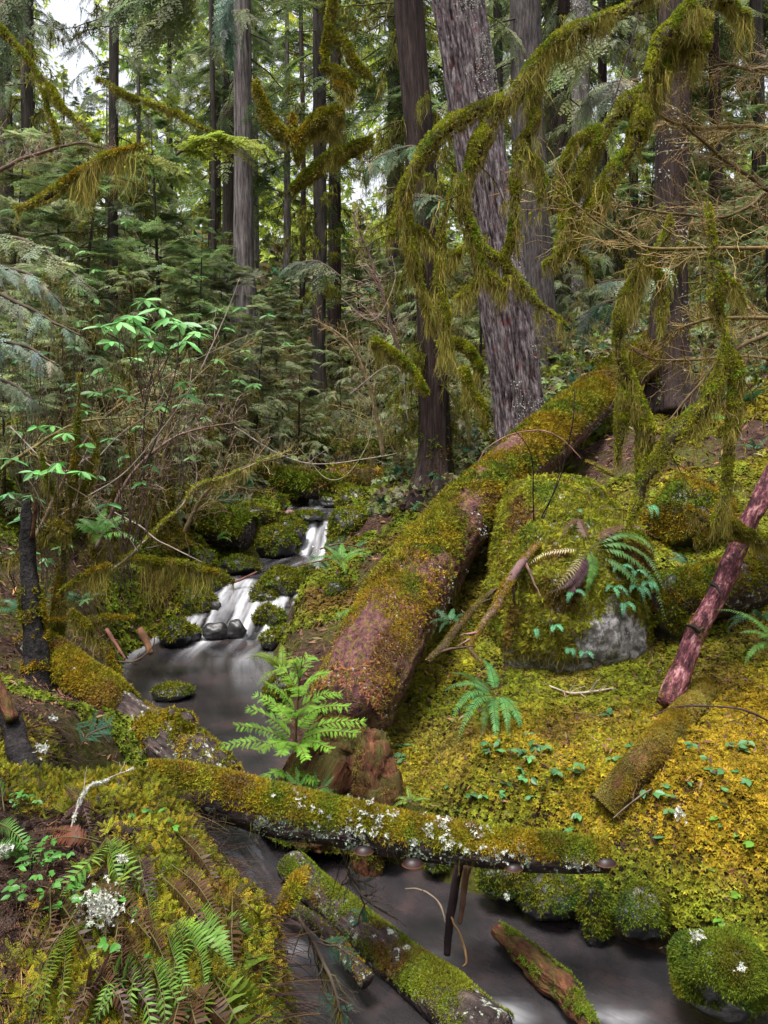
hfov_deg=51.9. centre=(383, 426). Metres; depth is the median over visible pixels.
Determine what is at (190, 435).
bare twig
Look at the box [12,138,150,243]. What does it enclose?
mossy branch
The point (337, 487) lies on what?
creek stone
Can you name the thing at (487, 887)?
bank stone
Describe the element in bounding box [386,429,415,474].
leafless shrub
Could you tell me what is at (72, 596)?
sword fern
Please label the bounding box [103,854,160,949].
mound fern
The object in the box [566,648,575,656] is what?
fern
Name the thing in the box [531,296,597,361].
leafless shrub
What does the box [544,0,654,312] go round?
fir tree
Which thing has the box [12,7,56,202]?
tall conifer
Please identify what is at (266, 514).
creek stone
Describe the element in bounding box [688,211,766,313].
leafless shrub
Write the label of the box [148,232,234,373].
young hemlock
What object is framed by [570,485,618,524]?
dead fern
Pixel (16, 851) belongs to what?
sword fern
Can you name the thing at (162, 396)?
bare twig
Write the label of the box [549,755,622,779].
leafy vine
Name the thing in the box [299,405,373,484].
bare twig
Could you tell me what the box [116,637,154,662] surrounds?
bare twig
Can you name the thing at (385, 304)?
bare twig
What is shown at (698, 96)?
tall conifer
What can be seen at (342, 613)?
sword fern
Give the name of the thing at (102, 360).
young hemlock
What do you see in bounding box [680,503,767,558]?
mossy branch
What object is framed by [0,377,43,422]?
cedar bough
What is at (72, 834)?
sword fern
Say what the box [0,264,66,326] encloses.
cedar bough
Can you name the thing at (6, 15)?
cedar bough
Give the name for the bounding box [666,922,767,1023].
bank boulder
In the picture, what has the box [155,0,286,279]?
tall conifer
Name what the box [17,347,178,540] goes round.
bare bough
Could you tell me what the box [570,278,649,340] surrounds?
leafless shrub
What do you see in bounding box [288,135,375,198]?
mossy branch
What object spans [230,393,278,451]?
leafless shrub
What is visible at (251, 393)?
leafless shrub
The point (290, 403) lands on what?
young hemlock
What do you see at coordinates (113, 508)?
bare bough
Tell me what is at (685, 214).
bare bough
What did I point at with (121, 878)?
sword fern
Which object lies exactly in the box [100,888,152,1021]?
mound fern
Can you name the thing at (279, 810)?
fallen log
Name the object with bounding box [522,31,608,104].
cedar bough
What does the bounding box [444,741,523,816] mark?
leafy vine
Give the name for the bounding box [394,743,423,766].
leafy vine
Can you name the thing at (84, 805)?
sword fern
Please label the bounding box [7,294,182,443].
leafless shrub
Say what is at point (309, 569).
creek stone
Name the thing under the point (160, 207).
young hemlock
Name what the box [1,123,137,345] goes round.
young hemlock
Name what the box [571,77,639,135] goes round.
cedar bough
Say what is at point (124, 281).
young hemlock
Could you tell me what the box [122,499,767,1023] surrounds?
stream
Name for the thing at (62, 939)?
mound fern
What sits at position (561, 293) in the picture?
young hemlock
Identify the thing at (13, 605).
sword fern
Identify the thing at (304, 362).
young hemlock
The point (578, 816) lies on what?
leafy vine
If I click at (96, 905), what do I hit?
lichen clump
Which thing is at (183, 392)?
bare bough
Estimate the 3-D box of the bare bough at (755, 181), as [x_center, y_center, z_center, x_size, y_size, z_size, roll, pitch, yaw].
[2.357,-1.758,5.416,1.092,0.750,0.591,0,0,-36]
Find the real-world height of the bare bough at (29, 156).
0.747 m
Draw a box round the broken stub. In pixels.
[0,679,39,767]
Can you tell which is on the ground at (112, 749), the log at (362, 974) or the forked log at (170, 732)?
the forked log at (170, 732)
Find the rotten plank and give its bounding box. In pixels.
[491,920,599,1023]
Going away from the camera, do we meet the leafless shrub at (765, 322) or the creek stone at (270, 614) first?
the creek stone at (270, 614)
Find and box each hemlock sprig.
[76,708,112,743]
[78,714,114,746]
[277,767,311,788]
[298,548,348,570]
[303,771,334,792]
[317,985,352,1023]
[319,936,360,971]
[320,535,367,561]
[342,869,376,893]
[345,896,373,936]
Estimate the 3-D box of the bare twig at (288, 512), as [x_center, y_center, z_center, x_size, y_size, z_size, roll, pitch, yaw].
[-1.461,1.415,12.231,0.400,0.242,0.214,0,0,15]
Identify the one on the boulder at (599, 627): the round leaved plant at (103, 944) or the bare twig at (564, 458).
the bare twig at (564, 458)
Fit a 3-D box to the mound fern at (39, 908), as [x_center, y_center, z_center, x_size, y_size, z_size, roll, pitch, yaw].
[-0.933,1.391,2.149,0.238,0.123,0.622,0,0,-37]
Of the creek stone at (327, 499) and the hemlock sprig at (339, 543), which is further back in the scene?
the creek stone at (327, 499)
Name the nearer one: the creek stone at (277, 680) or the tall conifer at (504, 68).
the creek stone at (277, 680)
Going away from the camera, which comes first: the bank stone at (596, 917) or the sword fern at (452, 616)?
the bank stone at (596, 917)
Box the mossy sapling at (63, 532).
[0,372,100,636]
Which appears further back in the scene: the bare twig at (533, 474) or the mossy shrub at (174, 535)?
the mossy shrub at (174, 535)
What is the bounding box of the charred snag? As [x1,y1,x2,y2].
[16,493,56,692]
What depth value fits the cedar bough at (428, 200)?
10.15 m
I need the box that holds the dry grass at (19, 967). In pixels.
[0,903,143,1023]
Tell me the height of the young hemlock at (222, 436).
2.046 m
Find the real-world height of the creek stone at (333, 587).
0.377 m
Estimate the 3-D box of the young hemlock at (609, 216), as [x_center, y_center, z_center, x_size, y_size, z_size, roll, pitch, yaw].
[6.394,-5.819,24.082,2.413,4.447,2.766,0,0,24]
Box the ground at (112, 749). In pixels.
[0,239,767,1022]
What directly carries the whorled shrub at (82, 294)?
on the ground at (112, 749)
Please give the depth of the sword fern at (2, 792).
3.10 m
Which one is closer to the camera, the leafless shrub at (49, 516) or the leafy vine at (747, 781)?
the leafy vine at (747, 781)
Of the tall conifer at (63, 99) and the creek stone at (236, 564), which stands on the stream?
the creek stone at (236, 564)
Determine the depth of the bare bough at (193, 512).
9.99 m
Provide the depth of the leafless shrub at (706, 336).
14.01 m
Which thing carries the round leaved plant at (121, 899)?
on the ground at (112, 749)
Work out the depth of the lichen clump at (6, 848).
2.36 m
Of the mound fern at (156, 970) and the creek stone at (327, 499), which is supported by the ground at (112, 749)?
the mound fern at (156, 970)
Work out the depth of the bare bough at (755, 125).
5.42 m
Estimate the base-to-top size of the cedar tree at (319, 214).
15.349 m
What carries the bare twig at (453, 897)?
on the stream
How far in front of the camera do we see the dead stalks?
2.72 m
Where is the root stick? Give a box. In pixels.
[548,678,615,697]
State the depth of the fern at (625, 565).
5.96 m
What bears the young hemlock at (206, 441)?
on the ground at (112, 749)
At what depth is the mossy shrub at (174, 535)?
9.59 m
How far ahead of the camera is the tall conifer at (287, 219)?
35.84 m
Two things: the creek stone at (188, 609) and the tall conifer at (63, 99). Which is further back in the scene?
the tall conifer at (63, 99)
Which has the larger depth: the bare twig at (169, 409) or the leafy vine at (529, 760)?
the bare twig at (169, 409)
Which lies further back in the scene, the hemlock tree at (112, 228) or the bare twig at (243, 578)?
the hemlock tree at (112, 228)
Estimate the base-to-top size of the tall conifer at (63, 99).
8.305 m
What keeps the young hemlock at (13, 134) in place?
on the ground at (112, 749)
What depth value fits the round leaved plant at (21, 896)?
2.32 m
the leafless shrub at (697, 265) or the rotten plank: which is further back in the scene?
the leafless shrub at (697, 265)
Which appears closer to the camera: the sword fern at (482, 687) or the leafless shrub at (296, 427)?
the sword fern at (482, 687)
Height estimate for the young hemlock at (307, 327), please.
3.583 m
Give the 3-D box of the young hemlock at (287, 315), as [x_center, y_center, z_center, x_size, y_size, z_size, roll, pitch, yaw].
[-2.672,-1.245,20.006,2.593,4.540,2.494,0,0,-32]
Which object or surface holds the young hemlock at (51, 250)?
on the ground at (112, 749)
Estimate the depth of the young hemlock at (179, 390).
13.01 m
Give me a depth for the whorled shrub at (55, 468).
5.34 m
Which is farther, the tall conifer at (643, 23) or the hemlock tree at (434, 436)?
the tall conifer at (643, 23)
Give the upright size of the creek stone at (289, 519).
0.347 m
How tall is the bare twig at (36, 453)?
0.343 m
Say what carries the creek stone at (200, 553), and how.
on the stream
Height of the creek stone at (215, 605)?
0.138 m
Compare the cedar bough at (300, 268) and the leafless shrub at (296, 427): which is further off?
the leafless shrub at (296, 427)
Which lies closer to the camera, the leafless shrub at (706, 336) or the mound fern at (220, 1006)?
the mound fern at (220, 1006)
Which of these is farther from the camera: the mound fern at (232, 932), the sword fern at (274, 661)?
the sword fern at (274, 661)
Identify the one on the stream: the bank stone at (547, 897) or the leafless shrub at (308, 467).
the bank stone at (547, 897)
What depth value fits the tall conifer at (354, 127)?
29.95 m
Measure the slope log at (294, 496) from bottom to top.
1.070 m
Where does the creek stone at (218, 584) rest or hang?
on the ground at (112, 749)
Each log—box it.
[12,626,244,771]
[146,757,616,899]
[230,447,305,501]
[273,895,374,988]
[277,848,514,1023]
[308,329,690,731]
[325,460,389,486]
[592,677,718,819]
[648,549,767,619]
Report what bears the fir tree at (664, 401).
on the ground at (112, 749)
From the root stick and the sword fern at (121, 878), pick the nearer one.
the sword fern at (121, 878)
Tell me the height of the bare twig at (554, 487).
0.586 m
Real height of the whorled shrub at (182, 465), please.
3.044 m
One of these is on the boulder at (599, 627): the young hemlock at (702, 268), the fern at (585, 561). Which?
the fern at (585, 561)
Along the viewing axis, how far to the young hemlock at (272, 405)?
17.05 m
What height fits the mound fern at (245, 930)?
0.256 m
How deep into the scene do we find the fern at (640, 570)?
5.96 m
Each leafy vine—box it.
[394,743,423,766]
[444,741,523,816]
[463,683,483,711]
[478,748,535,819]
[494,732,559,777]
[500,775,537,825]
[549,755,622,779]
[564,742,633,832]
[598,708,640,716]
[637,790,648,800]
[653,755,744,845]
[663,809,715,915]
[684,740,754,753]
[687,776,751,831]
[709,815,753,925]
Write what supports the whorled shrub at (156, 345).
on the ground at (112, 749)
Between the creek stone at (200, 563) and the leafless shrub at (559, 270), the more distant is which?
the leafless shrub at (559, 270)
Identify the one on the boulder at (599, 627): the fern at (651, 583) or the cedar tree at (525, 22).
the fern at (651, 583)
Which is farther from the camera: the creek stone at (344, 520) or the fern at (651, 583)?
the creek stone at (344, 520)
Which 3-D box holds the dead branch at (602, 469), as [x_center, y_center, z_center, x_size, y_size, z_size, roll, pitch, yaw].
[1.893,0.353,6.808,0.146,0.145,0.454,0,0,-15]
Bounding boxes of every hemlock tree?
[0,0,106,313]
[34,0,187,340]
[157,0,312,334]
[273,0,394,380]
[332,0,528,510]
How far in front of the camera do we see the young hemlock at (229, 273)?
22.84 m
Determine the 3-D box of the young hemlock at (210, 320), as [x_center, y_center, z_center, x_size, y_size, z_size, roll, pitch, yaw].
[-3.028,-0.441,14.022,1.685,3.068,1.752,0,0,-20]
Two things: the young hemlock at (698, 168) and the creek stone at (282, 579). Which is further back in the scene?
the young hemlock at (698, 168)
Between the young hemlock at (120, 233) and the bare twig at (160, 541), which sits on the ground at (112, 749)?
the young hemlock at (120, 233)
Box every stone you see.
[149,679,195,701]
[154,616,193,646]
[177,583,218,615]
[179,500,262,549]
[181,558,209,583]
[187,545,218,568]
[189,622,202,642]
[199,566,229,592]
[202,622,227,640]
[210,601,220,609]
[216,552,262,574]
[227,619,246,638]
[235,500,277,525]
[248,582,280,602]
[250,601,288,626]
[253,523,300,557]
[255,490,291,510]
[255,563,306,596]
[257,626,281,650]
[261,672,293,708]
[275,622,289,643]
[278,515,308,527]
[288,507,324,520]
[289,521,307,545]
[299,563,319,576]
[318,491,336,507]
[322,577,355,597]
[324,534,349,551]
[325,505,370,539]
[330,481,357,493]
[334,485,369,508]
[423,862,450,873]
[474,867,531,900]
[514,873,582,921]
[575,877,616,946]
[609,877,672,941]
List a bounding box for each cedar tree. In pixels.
[178,0,326,399]
[239,0,397,398]
[428,0,641,368]
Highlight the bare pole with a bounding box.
[656,464,767,708]
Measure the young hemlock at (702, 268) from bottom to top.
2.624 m
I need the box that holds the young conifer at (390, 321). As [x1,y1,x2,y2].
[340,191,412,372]
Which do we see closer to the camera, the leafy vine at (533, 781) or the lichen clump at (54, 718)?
the lichen clump at (54, 718)
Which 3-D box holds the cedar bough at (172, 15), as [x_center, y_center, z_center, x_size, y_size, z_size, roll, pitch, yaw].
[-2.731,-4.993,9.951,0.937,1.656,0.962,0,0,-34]
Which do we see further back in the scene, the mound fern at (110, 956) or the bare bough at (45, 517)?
the bare bough at (45, 517)
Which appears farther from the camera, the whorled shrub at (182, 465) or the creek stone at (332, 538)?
the creek stone at (332, 538)
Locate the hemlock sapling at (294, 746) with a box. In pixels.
[220,652,365,784]
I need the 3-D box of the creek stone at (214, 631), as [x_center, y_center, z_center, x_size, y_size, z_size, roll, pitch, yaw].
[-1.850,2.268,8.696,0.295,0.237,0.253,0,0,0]
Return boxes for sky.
[11,0,767,242]
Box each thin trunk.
[0,0,57,273]
[39,172,74,259]
[188,0,254,349]
[299,9,305,329]
[493,0,510,143]
[593,0,625,280]
[605,3,653,271]
[688,11,755,263]
[728,0,765,257]
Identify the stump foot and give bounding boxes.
[350,851,384,876]
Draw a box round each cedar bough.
[0,0,50,111]
[0,233,97,305]
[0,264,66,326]
[0,291,88,361]
[0,334,65,392]
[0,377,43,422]
[89,0,163,45]
[119,151,206,195]
[126,0,202,92]
[173,130,280,165]
[211,0,241,77]
[270,260,341,306]
[360,144,437,200]
[411,193,456,238]
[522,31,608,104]
[529,140,609,200]
[569,299,614,350]
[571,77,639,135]
[583,265,677,316]
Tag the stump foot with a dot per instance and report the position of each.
(369, 866)
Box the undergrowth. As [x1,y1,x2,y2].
[0,179,767,519]
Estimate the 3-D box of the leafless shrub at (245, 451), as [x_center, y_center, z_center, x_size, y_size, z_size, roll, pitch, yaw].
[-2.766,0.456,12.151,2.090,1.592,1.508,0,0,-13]
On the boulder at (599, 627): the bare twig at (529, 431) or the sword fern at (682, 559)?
the bare twig at (529, 431)
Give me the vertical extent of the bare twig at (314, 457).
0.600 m
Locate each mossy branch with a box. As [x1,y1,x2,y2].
[0,22,100,146]
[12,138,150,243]
[44,561,135,678]
[90,448,290,596]
[93,75,215,140]
[118,553,236,628]
[250,77,347,168]
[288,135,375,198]
[318,0,372,117]
[369,333,490,437]
[375,0,676,378]
[526,0,762,292]
[602,201,766,552]
[610,212,677,488]
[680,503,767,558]
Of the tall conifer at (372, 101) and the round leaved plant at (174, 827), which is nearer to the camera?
the round leaved plant at (174, 827)
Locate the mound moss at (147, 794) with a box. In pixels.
[0,713,300,1023]
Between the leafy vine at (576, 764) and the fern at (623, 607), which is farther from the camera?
the fern at (623, 607)
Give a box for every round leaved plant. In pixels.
[0,835,74,877]
[0,878,44,915]
[2,790,42,813]
[17,864,93,901]
[40,887,98,932]
[69,894,139,917]
[97,937,152,961]
[126,807,197,845]
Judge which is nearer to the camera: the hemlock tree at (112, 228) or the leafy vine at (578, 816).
the leafy vine at (578, 816)
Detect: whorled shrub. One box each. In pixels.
[0,320,101,519]
[0,448,122,584]
[0,475,125,624]
[6,340,100,476]
[9,235,156,422]
[19,425,96,537]
[65,381,203,594]
[81,354,248,549]
[82,294,212,403]
[86,214,267,487]
[178,307,301,443]
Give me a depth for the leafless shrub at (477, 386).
13.88 m
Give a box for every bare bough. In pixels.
[0,109,115,174]
[0,386,155,476]
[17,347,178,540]
[80,385,262,556]
[114,328,267,485]
[159,429,309,538]
[297,306,403,458]
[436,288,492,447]
[490,136,767,369]
[577,275,767,406]
[593,147,767,259]
[615,68,767,178]
[637,276,767,368]
[657,306,767,439]
[664,99,767,228]
[669,27,767,111]
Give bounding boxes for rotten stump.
[351,728,407,808]
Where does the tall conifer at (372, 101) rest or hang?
on the ground at (112, 749)
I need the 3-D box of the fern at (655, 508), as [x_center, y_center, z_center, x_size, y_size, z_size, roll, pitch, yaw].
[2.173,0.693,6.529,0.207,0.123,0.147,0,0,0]
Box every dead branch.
[285,916,364,1023]
[328,849,406,927]
[425,587,497,665]
[458,541,540,664]
[584,459,615,476]
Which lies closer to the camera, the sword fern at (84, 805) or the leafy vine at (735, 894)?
the sword fern at (84, 805)
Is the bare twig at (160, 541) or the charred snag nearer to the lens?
the charred snag
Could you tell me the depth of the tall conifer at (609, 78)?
36.91 m
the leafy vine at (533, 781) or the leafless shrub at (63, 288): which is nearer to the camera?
the leafy vine at (533, 781)
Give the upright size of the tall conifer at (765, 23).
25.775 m
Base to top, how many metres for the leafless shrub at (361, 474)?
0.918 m
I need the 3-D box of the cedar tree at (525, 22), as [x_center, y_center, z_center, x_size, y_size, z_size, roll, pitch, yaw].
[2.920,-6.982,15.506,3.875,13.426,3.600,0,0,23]
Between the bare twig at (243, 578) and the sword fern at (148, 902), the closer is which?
the sword fern at (148, 902)
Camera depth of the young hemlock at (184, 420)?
11.44 m
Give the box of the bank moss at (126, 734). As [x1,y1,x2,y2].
[0,218,767,767]
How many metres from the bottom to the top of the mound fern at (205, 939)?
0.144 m
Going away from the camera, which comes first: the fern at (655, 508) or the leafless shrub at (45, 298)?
the fern at (655, 508)
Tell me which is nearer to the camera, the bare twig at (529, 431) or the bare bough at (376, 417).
the bare twig at (529, 431)
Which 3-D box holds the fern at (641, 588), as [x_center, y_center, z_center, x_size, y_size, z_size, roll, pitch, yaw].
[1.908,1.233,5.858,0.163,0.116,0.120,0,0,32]
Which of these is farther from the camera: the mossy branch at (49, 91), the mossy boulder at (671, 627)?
the mossy branch at (49, 91)
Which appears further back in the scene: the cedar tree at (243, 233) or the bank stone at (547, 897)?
the cedar tree at (243, 233)
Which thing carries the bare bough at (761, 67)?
attached to the mossy branch at (687, 31)
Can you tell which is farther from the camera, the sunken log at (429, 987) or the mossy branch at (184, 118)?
the mossy branch at (184, 118)
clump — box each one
[0,842,14,856]
[33,740,49,759]
[49,713,57,722]
[73,873,134,931]
[116,853,128,863]
[268,713,369,854]
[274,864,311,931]
[674,805,687,823]
[689,929,706,945]
[733,961,746,972]
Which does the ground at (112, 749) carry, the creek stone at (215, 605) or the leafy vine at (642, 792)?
the leafy vine at (642, 792)
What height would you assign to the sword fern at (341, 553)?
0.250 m
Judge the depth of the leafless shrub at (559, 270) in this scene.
19.94 m
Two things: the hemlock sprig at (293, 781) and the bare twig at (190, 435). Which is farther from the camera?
the bare twig at (190, 435)
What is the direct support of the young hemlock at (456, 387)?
on the ground at (112, 749)
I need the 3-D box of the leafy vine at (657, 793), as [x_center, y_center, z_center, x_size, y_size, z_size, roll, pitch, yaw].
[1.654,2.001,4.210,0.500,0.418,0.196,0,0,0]
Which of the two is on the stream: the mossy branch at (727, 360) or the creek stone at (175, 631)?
the creek stone at (175, 631)
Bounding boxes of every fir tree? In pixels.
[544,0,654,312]
[592,0,754,416]
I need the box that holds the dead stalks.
[0,701,338,1023]
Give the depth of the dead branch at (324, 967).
3.15 m
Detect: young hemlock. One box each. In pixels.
[0,119,157,431]
[0,124,90,382]
[0,253,117,473]
[0,263,80,427]
[0,313,66,528]
[0,371,66,512]
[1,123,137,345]
[12,332,125,523]
[14,115,84,266]
[42,298,147,434]
[48,142,159,350]
[75,270,175,403]
[78,412,149,530]
[84,115,254,414]
[91,171,181,320]
[99,352,200,526]
[118,364,201,483]
[132,217,261,454]
[147,395,234,499]
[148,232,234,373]
[154,356,208,451]
[169,253,292,447]
[175,316,263,473]
[180,299,243,395]
[189,231,258,365]
[199,384,256,503]
[217,387,270,489]
[219,299,308,466]
[231,345,294,438]
[243,396,295,465]
[249,288,333,435]
[260,361,321,442]
[264,339,325,451]
[268,269,306,349]
[290,413,334,469]
[291,292,344,393]
[303,346,375,438]
[325,223,413,394]
[330,327,402,427]
[359,191,466,368]
[359,352,417,439]
[393,239,479,389]
[444,217,488,383]
[448,350,488,431]
[455,132,554,335]
[548,178,601,289]
[550,217,598,313]
[561,249,616,331]
[566,85,655,329]
[592,159,626,275]
[603,126,706,286]
[687,99,744,246]
[688,90,767,279]
[688,213,736,286]
[695,103,767,327]
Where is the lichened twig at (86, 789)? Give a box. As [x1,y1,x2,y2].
[71,762,134,826]
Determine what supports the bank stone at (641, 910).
on the ground at (112, 749)
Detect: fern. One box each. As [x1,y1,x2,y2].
[0,598,50,613]
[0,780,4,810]
[0,816,42,868]
[4,881,101,979]
[22,880,172,993]
[28,921,79,1023]
[31,824,100,847]
[48,584,104,602]
[51,836,158,917]
[60,784,98,832]
[64,954,163,1023]
[71,956,139,1023]
[75,508,139,544]
[78,926,165,1023]
[87,952,158,1023]
[90,952,154,1023]
[99,953,160,1023]
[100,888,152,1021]
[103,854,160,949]
[105,830,141,907]
[119,832,228,1022]
[143,875,159,948]
[150,956,193,1023]
[164,902,236,1013]
[166,915,236,1014]
[166,981,238,1023]
[169,910,257,983]
[196,972,269,1023]
[203,492,242,503]
[216,529,230,540]
[217,950,279,1017]
[218,849,246,939]
[225,892,281,976]
[246,646,293,685]
[307,543,371,573]
[331,608,348,621]
[393,785,431,806]
[428,608,474,631]
[446,656,522,739]
[522,518,665,628]
[532,628,538,638]
[551,624,563,631]
[566,589,586,603]
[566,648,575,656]
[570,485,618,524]
[579,649,592,657]
[605,584,628,597]
[613,563,633,574]
[621,602,635,616]
[629,584,651,600]
[631,569,648,577]
[640,580,658,592]
[648,505,658,517]
[667,552,696,564]
[708,475,745,498]
[716,609,767,664]
[723,383,767,401]
[726,609,767,631]
[736,437,767,450]
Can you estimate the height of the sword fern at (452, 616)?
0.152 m
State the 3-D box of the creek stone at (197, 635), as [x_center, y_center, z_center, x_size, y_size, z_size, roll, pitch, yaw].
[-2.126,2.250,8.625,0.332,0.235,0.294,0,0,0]
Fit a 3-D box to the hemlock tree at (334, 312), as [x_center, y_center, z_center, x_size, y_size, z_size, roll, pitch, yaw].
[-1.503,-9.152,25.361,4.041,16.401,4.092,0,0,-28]
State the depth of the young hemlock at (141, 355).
10.40 m
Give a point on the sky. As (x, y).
(63, 11)
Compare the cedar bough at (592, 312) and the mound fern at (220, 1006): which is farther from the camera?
the cedar bough at (592, 312)
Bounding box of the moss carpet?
[384,447,767,961]
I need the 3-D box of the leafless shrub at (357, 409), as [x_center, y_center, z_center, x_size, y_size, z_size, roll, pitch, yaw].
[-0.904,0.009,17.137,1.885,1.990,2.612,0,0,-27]
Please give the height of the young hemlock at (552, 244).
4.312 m
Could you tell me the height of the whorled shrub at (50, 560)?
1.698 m
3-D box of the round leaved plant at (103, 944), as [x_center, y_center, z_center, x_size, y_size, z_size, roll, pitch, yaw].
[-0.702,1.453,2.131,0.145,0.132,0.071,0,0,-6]
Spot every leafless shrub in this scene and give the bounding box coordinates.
[0,201,75,335]
[0,255,94,336]
[0,264,131,466]
[0,305,102,411]
[0,450,66,550]
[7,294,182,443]
[16,395,184,529]
[41,291,185,379]
[49,439,198,553]
[53,490,143,573]
[91,232,185,325]
[98,332,206,443]
[104,428,257,535]
[107,283,241,400]
[119,327,259,452]
[144,407,267,494]
[168,317,287,412]
[214,412,271,470]
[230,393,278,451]
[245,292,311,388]
[246,371,304,421]
[276,384,350,442]
[289,445,324,469]
[293,320,376,416]
[293,382,403,441]
[331,402,417,464]
[335,443,377,484]
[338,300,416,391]
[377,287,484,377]
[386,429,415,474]
[412,350,492,423]
[450,408,491,456]
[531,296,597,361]
[553,244,625,291]
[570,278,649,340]
[618,224,710,292]
[641,281,767,351]
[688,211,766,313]
[737,287,767,336]
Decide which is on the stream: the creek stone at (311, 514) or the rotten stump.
the creek stone at (311, 514)
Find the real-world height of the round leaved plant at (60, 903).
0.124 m
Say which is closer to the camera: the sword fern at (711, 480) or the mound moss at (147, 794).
the mound moss at (147, 794)
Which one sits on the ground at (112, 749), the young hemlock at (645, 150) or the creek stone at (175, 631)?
the young hemlock at (645, 150)
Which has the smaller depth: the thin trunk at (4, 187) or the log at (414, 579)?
the log at (414, 579)
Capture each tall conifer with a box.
[11,14,38,82]
[12,0,55,192]
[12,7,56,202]
[48,68,75,171]
[67,96,83,144]
[79,87,104,205]
[86,60,129,214]
[95,0,179,243]
[121,4,207,213]
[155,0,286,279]
[156,0,277,248]
[221,6,308,268]
[252,0,329,275]
[311,0,454,304]
[337,0,511,340]
[374,3,442,169]
[442,7,511,234]
[453,1,543,217]
[485,0,657,296]
[486,0,649,274]
[541,0,653,179]
[555,0,767,263]
[594,0,767,202]
[616,0,750,211]
[645,11,745,186]
[691,0,767,161]
[703,0,767,185]
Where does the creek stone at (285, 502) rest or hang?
on the ground at (112, 749)
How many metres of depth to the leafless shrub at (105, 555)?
8.73 m
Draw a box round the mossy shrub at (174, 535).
[89,381,217,575]
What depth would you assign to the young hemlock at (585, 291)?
15.98 m
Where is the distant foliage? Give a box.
[12,0,767,263]
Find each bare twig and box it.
[10,427,91,470]
[57,274,266,550]
[81,328,284,479]
[105,628,125,659]
[114,512,202,562]
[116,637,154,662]
[132,319,203,495]
[136,329,166,479]
[137,627,152,654]
[182,369,196,500]
[229,571,256,583]
[235,427,397,463]
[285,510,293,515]
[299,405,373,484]
[342,256,404,326]
[349,365,407,420]
[405,888,445,920]
[444,865,463,956]
[451,917,466,966]
[457,865,470,923]
[477,430,581,463]
[512,427,533,521]
[539,390,574,520]
[542,455,560,520]
[586,10,639,234]
[613,782,652,818]
[648,704,767,723]
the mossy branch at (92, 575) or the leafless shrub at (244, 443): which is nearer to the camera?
the mossy branch at (92, 575)
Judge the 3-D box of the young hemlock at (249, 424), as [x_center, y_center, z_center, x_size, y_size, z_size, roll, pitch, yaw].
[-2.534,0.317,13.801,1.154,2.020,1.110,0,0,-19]
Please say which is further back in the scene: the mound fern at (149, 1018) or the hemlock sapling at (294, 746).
the hemlock sapling at (294, 746)
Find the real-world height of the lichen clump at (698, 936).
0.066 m
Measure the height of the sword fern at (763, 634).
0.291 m
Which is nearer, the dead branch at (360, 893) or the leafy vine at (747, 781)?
the dead branch at (360, 893)
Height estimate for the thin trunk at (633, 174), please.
14.621 m
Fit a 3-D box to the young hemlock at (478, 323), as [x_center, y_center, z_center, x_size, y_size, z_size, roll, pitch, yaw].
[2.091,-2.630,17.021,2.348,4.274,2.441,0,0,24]
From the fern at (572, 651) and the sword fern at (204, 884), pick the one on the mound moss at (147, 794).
the sword fern at (204, 884)
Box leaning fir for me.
[431,0,554,474]
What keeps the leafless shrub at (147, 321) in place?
on the ground at (112, 749)
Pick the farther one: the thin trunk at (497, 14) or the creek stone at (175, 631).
the thin trunk at (497, 14)
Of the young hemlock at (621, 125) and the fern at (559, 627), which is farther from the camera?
the young hemlock at (621, 125)
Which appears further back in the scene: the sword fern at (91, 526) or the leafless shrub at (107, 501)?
the leafless shrub at (107, 501)
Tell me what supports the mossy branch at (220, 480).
on the ground at (112, 749)
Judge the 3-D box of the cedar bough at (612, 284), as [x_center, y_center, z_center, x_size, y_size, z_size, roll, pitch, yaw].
[3.256,-1.788,10.473,1.223,0.739,0.744,0,0,21]
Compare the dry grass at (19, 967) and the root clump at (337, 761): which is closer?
the dry grass at (19, 967)
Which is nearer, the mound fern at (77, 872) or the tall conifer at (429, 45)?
the mound fern at (77, 872)
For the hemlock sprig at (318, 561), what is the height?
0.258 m
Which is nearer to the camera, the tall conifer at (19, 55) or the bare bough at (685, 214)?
the bare bough at (685, 214)
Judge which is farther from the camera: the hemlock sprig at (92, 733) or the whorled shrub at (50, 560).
the whorled shrub at (50, 560)
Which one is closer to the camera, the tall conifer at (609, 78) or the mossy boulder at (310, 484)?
the mossy boulder at (310, 484)
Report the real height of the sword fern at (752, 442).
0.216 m
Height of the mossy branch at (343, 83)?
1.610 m
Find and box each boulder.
[242,464,345,499]
[480,472,657,673]
[637,472,742,548]
[648,569,693,644]
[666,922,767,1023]
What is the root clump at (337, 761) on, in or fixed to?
on the ground at (112, 749)

